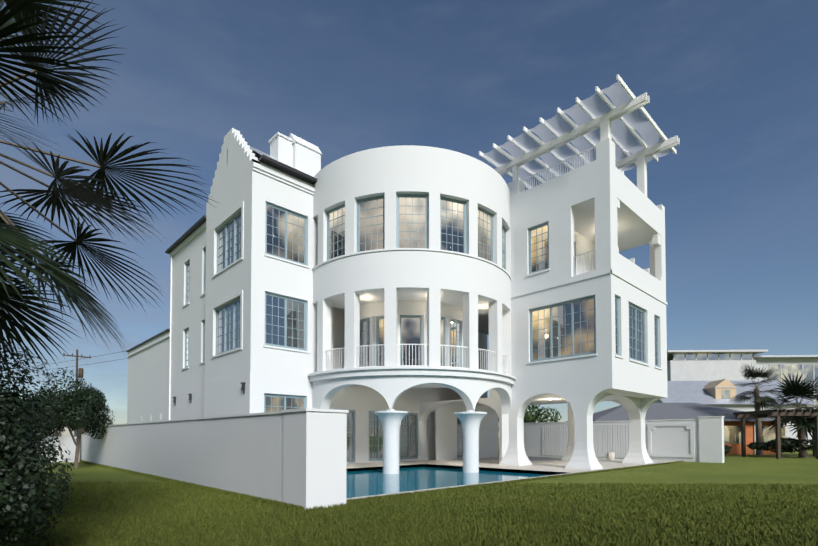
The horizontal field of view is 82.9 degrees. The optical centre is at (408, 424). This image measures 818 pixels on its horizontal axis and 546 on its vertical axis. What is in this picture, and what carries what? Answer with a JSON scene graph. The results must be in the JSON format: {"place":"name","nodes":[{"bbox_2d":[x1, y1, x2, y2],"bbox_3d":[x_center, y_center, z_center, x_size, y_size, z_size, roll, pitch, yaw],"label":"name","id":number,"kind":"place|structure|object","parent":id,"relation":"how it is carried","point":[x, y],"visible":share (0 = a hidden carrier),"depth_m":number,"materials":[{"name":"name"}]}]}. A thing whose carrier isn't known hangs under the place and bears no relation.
{"place":"outdoors","nodes":[
{"label":"outdoors","id":0,"kind":"place"},
{"bbox_2d":[0,0,817,436],"label":"sky","id":1,"kind":"structure","parent":0,"point":[736,81],"materials":[{"name":"blue"}]},
{"bbox_2d":[0,437,817,545],"bbox_3d":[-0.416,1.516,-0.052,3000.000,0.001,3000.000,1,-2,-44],"label":"lawn ground","id":2,"kind":"structure","parent":0,"point":[786,468],"depth_m":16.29,"materials":[{"name":"green plant"}]},
{"bbox_2d":[15,349,126,390],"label":"utility pole","id":3,"kind":"object","parent":2,"relation":"on","point":[80,371],"visible":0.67,"depth_m":47.91,"materials":[{"name":"brown wood"}]},
{"bbox_2d":[0,341,561,476],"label":"tree","id":4,"kind":"object","parent":2,"relation":"on","point":[82,407],"depth_m":21.14,"materials":[{"name":"green plant"}]},
{"bbox_2d":[127,128,667,463],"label":"house","id":5,"kind":"structure","parent":2,"relation":"on","point":[604,207],"depth_m":21.88,"materials":[{"name":"white paint"}]},
{"bbox_2d":[168,257,172,419],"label":"house downpipes","id":6,"kind":"object","parent":5,"relation":"attached to","point":[170,323],"visible":0.33,"depth_m":28.69,"materials":[{"name":"white metal"}]},
{"bbox_2d":[173,382,245,404],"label":"wall lights","id":7,"kind":"object","parent":5,"relation":"attached to","point":[190,395],"visible":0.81,"depth_m":25.88},
{"bbox_2d":[127,155,316,351],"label":"house gutters","id":8,"kind":"object","parent":5,"relation":"attached to","point":[282,167],"visible":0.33,"depth_m":22.25,"materials":[{"name":"black metal"}]},
{"bbox_2d":[250,146,312,176],"bbox_3d":[-2.031,-12.745,28.952,17.970,2.170,6.000,1,-2,-44],"label":"roof","id":9,"kind":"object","parent":5,"relation":"on","point":[258,153],"depth_m":23.05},
{"bbox_2d":[185,194,658,461],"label":"window frames","id":10,"kind":"structure","parent":5,"relation":"in","point":[446,199],"depth_m":22.11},
{"bbox_2d":[267,197,503,365],"bbox_3d":[-0.692,-6.265,21.598,11.710,7.540,2.750,0,-2,-8],"label":"lit house glass","id":11,"kind":"object","parent":10,"relation":"in","point":[410,330],"depth_m":21.25,"materials":[{"name":"glass"}]},
{"bbox_2d":[141,215,656,459],"bbox_3d":[-3.527,-3.870,26.182,11.172,11.710,33.377,13,-13,-83],"label":"window glass","id":12,"kind":"object","parent":10,"relation":"in","point":[273,339],"visible":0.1,"depth_m":22.58,"materials":[{"name":"glass"}]},
{"bbox_2d":[265,225,593,411],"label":"window","id":13,"kind":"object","parent":10,"relation":"in","point":[565,329],"visible":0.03,"depth_m":22.17,"materials":[{"name":"glass"}]},
{"bbox_2d":[325,146,595,373],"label":"house railings","id":14,"kind":"object","parent":5,"relation":"attached to","point":[506,364],"visible":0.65,"depth_m":21.16,"materials":[{"name":"white metal"}]},
{"bbox_2d":[479,74,679,196],"bbox_3d":[8.748,-12.382,23.544,7.250,3.220,7.700,1,-2,-44],"label":"pergola frame","id":15,"kind":"object","parent":5,"relation":"on","point":[603,123],"visible":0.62,"depth_m":22.49,"materials":[{"name":"white wood"}]},
{"bbox_2d":[483,81,671,188],"bbox_3d":[8.642,-13.877,23.731,6.800,0.380,6.860,1,-2,-44],"label":"pergola canopy","id":16,"kind":"object","parent":15,"relation":"on","point":[594,106],"visible":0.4,"depth_m":22.54,"materials":[{"name":"white fabric"}]},
{"bbox_2d":[74,408,723,509],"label":"garden walls","id":17,"kind":"structure","parent":2,"relation":"on","point":[296,456],"depth_m":13.34,"materials":[{"name":"paint"}]},
{"bbox_2d":[0,367,814,545],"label":"shrub foliage","id":18,"kind":"object","parent":2,"relation":"on","point":[17,482],"visible":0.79,"depth_m":5.02,"materials":[{"name":"green plant"}]},
{"bbox_2d":[0,0,814,457],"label":"palm petioles","id":19,"kind":"object","parent":2,"relation":"on","point":[754,386],"visible":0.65,"depth_m":6.25,"materials":[{"name":"green plant"}]},
{"bbox_2d":[0,0,817,440],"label":"palm fronds","id":20,"kind":"object","parent":19,"relation":"attached to","point":[30,24],"visible":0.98,"depth_m":5.91,"materials":[{"name":"green plant"}]},
{"bbox_2d":[18,350,817,462],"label":"white neighbour walls","id":21,"kind":"structure","parent":2,"relation":"on","point":[698,370],"depth_m":73.32,"materials":[{"name":"white paint"}]},
{"bbox_2d":[3,403,782,421],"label":"roof","id":22,"kind":"structure","parent":21,"relation":"attached to","point":[659,411],"depth_m":40.65,"materials":[{"name":"grey"}]},
{"bbox_2d":[660,355,817,404],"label":"neighboring house roof","id":23,"kind":"structure","parent":21,"relation":"on","point":[686,392],"depth_m":56.44,"materials":[{"name":"grey"}]},
{"bbox_2d":[703,379,735,404],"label":"dormer","id":24,"kind":"object","parent":23,"relation":"on","point":[715,393],"visible":0.4,"depth_m":54.64,"materials":[{"name":"beige paint"}]},
{"bbox_2d":[347,464,567,474],"bbox_3d":[-0.517,2.603,17.610,11.700,1.350,8.300,1,-2,-44],"label":"tile","id":25,"kind":"object","parent":2,"relation":"in","point":[500,470],"visible":0.07,"depth_m":21.32,"materials":[{"name":"tile"}]},
{"bbox_2d":[374,409,486,473],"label":"columns","id":26,"kind":"structure","parent":25,"relation":"on","point":[391,420],"depth_m":20.08,"materials":[{"name":"paint"}]},
{"bbox_2d":[346,467,546,497],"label":"pool water","id":27,"kind":"structure","parent":25,"relation":"in","point":[367,483],"depth_m":17.37,"materials":[{"name":"teal liquid"}]},
{"bbox_2d":[346,456,673,499],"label":"terrace paving","id":28,"kind":"structure","parent":0,"point":[549,463],"depth_m":24.00,"materials":[{"name":"stone"}]},
{"bbox_2d":[499,416,653,469],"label":"column bases","id":29,"kind":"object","parent":28,"relation":"on","point":[580,453],"visible":0.96,"depth_m":23.59,"materials":[{"name":"paint"}]},
{"bbox_2d":[606,452,614,459],"bbox_3d":[12.533,1.986,28.797,0.490,0.470,0.490,1,-2,-44],"label":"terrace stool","id":30,"kind":"object","parent":28,"relation":"on","point":[610,455],"visible":1,"depth_m":28.61,"materials":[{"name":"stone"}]},
{"bbox_2d":[674,353,817,458],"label":"window glass","id":31,"kind":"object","parent":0,"point":[732,434],"depth_m":39.06,"materials":[{"name":"grey glass"}]},
{"bbox_2d":[724,421,775,453],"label":"orange neighbour walls","id":32,"kind":"structure","parent":0,"point":[749,430],"depth_m":39.04,"materials":[{"name":"orange paint"}]}
]}

